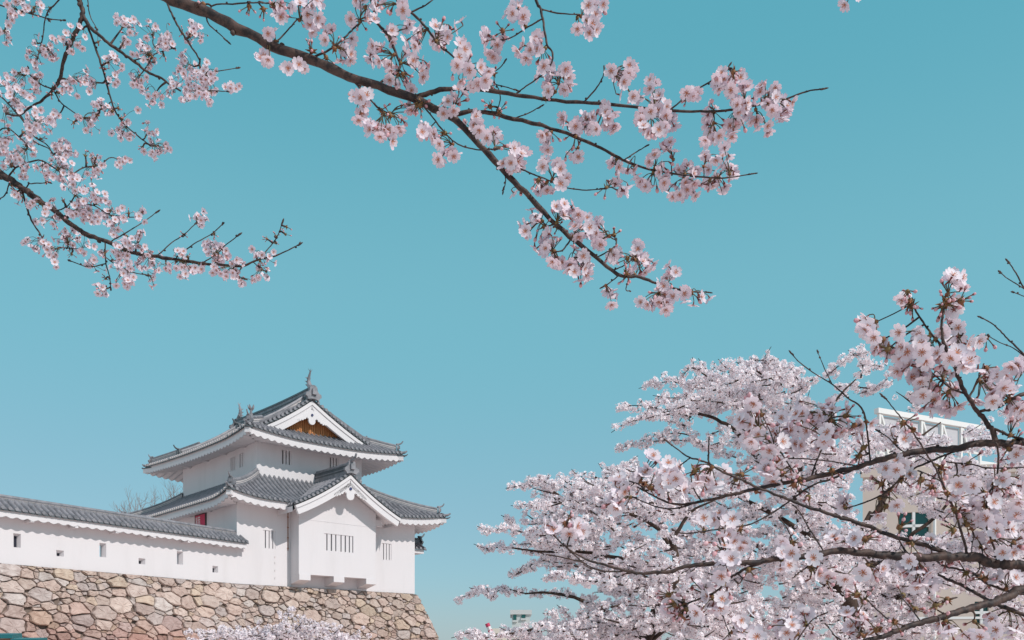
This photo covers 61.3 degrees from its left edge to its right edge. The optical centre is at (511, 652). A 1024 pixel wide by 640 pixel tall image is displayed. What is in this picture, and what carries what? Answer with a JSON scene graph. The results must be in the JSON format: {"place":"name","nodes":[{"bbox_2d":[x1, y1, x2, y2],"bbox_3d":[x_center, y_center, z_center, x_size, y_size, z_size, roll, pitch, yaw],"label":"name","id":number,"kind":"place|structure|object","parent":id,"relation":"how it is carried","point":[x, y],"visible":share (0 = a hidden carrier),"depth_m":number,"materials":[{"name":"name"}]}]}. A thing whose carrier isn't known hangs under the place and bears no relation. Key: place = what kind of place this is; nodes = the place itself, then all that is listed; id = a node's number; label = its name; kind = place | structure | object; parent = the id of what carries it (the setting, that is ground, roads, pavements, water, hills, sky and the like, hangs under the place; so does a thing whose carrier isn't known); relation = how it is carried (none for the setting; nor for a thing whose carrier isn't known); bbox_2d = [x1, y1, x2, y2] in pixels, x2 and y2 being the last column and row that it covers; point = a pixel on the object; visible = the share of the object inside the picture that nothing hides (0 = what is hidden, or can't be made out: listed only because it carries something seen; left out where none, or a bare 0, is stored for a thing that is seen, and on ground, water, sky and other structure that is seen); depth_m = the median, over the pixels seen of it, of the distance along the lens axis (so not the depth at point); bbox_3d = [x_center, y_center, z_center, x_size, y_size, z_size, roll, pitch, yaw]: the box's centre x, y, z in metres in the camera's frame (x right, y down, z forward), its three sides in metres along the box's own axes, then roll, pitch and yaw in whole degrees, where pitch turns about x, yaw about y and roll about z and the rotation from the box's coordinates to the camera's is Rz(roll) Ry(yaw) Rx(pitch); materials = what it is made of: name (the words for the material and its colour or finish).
{"place":"outdoors","nodes":[
{"label":"outdoors","id":0,"kind":"place"},
{"bbox_2d":[10,638,47,639],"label":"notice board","id":1,"kind":"object","parent":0,"point":[29,639],"visible":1,"depth_m":10.37,"materials":[{"name":"teal metal"}]},
{"bbox_2d":[485,623,492,639],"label":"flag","id":2,"kind":"object","parent":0,"point":[488,626],"visible":0.51,"depth_m":79.83,"materials":[{"name":"red metal"}]},
{"bbox_2d":[492,628,529,639],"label":"apartment building","id":3,"kind":"structure","parent":0,"point":[497,630],"depth_m":87.80,"materials":[{"name":"beige"}]},
{"bbox_2d":[0,0,1023,639],"label":"sky","id":4,"kind":"structure","parent":0,"point":[420,313],"materials":[{"name":"blue"}]},
{"bbox_2d":[861,463,1023,639],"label":"beige building","id":5,"kind":"structure","parent":0,"point":[936,528],"depth_m":33.46,"materials":[{"name":"white concrete"}]},
{"bbox_2d":[899,512,928,536],"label":"window","id":6,"kind":"structure","parent":5,"relation":"in","point":[919,519],"depth_m":33.73,"materials":[{"name":"green glass"}]},
{"bbox_2d":[975,602,988,623],"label":"window","id":7,"kind":"structure","parent":5,"relation":"in","point":[979,613],"depth_m":33.16,"materials":[{"name":"white glass"}]},
{"label":"ground","id":8,"kind":"structure","parent":0,"visible":0},
{"bbox_2d":[0,633,21,639],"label":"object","id":9,"kind":"object","parent":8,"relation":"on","point":[6,636],"visible":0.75,"depth_m":10.96,"materials":[{"name":"teal metal"}]},
{"bbox_2d":[0,0,302,297],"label":"cherry tree","id":10,"kind":"object","parent":8,"relation":"on","point":[164,42],"visible":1,"depth_m":4.30,"materials":[{"name":"pink plant"}]},
{"bbox_2d":[0,563,438,639],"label":"stone wall","id":11,"kind":"structure","parent":8,"relation":"on","point":[48,603],"depth_m":39.51,"materials":[{"name":"brown stone"}]},
{"bbox_2d":[0,494,248,583],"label":"white wall","id":12,"kind":"structure","parent":11,"relation":"on","point":[38,533],"depth_m":37.73,"materials":[{"name":"paint"}]},
{"bbox_2d":[184,606,371,639],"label":"cherry tree","id":13,"kind":"object","parent":8,"relation":"on","point":[266,632],"visible":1,"depth_m":20.87,"materials":[{"name":"pink plant"}]},
{"bbox_2d":[161,0,860,317],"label":"cherry tree","id":14,"kind":"object","parent":8,"relation":"on","point":[514,161],"visible":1,"depth_m":2.14,"materials":[{"name":"pink plant"}]},
{"bbox_2d":[510,610,531,627],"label":"apartment building","id":15,"kind":"structure","parent":8,"relation":"on","point":[519,617],"depth_m":95.00,"materials":[{"name":"grey concrete"}]},
{"bbox_2d":[452,456,763,639],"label":"cherry tree","id":16,"kind":"object","parent":8,"relation":"on","point":[601,624],"visible":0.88,"depth_m":10.68,"materials":[{"name":"pink plant"}]},
{"bbox_2d":[611,343,923,639],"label":"cherry tree","id":17,"kind":"object","parent":8,"relation":"on","point":[755,377],"visible":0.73,"depth_m":12.38,"materials":[{"name":"pink plant"}]},
{"bbox_2d":[541,258,1023,639],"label":"cherry tree","id":18,"kind":"object","parent":8,"relation":"on","point":[959,353],"visible":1,"depth_m":1.98,"materials":[{"name":"pink plant"}]},
{"bbox_2d":[830,406,1023,639],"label":"cherry tree","id":19,"kind":"object","parent":8,"relation":"on","point":[886,602],"visible":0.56,"depth_m":14.67,"materials":[{"name":"pink plant"}]},
{"bbox_2d":[874,408,995,467],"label":"white building","id":20,"kind":"structure","parent":8,"relation":"on","point":[923,426],"depth_m":38.50,"materials":[{"name":"white concrete"}]},
{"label":"terrace ground","id":21,"kind":"structure","parent":0,"visible":0},
{"bbox_2d":[113,480,182,512],"bbox_3d":[-26.915,-8.124,64.256,6.760,9.468,5.381,0,0,0],"label":"bare tree","id":22,"kind":"object","parent":21,"relation":"on","point":[151,499],"visible":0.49,"depth_m":63.90,"materials":[{"name":"grey plant"}]},
{"bbox_2d":[119,370,450,593],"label":"castle tower","id":23,"kind":"structure","parent":21,"relation":"on","point":[287,494],"depth_m":47.36,"materials":[{"name":"white paint"}]},
{"bbox_2d":[195,513,206,525],"bbox_3d":[-16.890,-7.140,46.861,0.071,0.780,1.380,0,0,-43],"label":"red sign","id":24,"kind":"object","parent":23,"relation":"attached to","point":[200,519],"visible":0.73,"depth_m":46.73,"materials":[{"name":"red fabric"}]},
{"bbox_2d":[231,457,235,470],"bbox_3d":[-15.583,-10.575,48.466,0.110,0.790,0.593,0,0,-43],"label":"window","id":25,"kind":"structure","parent":23,"relation":"in","point":[233,460],"depth_m":48.43,"materials":[{"name":"grey"}]},
{"bbox_2d":[240,453,243,466],"bbox_3d":[-14.872,-10.615,47.704,0.110,0.790,0.499,0,0,-43],"label":"window","id":26,"kind":"structure","parent":23,"relation":"in","point":[241,455],"depth_m":47.67,"materials":[{"name":"grey"}]},
{"bbox_2d":[263,530,274,548],"bbox_3d":[-12.691,-5.895,45.026,0.700,0.970,0.110,0,0,-43],"label":"window","id":27,"kind":"structure","parent":23,"relation":"in","point":[268,536],"depth_m":44.99,"materials":[{"name":"grey"}]},
{"bbox_2d":[281,450,291,464],"bbox_3d":[-12.510,-10.740,47.629,0.750,0.860,0.268,0,0,-43],"label":"window","id":28,"kind":"structure","parent":23,"relation":"in","point":[286,456],"depth_m":47.58,"materials":[{"name":"grey"}]},
{"bbox_2d":[329,457,337,467],"bbox_3d":[-10.278,-10.840,49.601,0.630,0.720,0.110,0,0,-43],"label":"window","id":29,"kind":"structure","parent":23,"relation":"in","point":[333,462],"depth_m":49.52,"materials":[{"name":"grey"}]},
{"bbox_2d":[324,533,351,552],"bbox_3d":[-9.472,-5.935,46.874,1.920,1.010,0.228,0,0,-43],"label":"window","id":30,"kind":"structure","parent":23,"relation":"in","point":[332,542],"depth_m":46.77,"materials":[{"name":"grey wood"}]},
{"bbox_2d":[382,543,390,559],"bbox_3d":[-7.312,-5.845,50.042,0.670,0.990,0.110,0,0,-43],"label":"window","id":31,"kind":"structure","parent":23,"relation":"in","point":[386,548],"depth_m":50.05,"materials":[{"name":"grey"}]}
]}

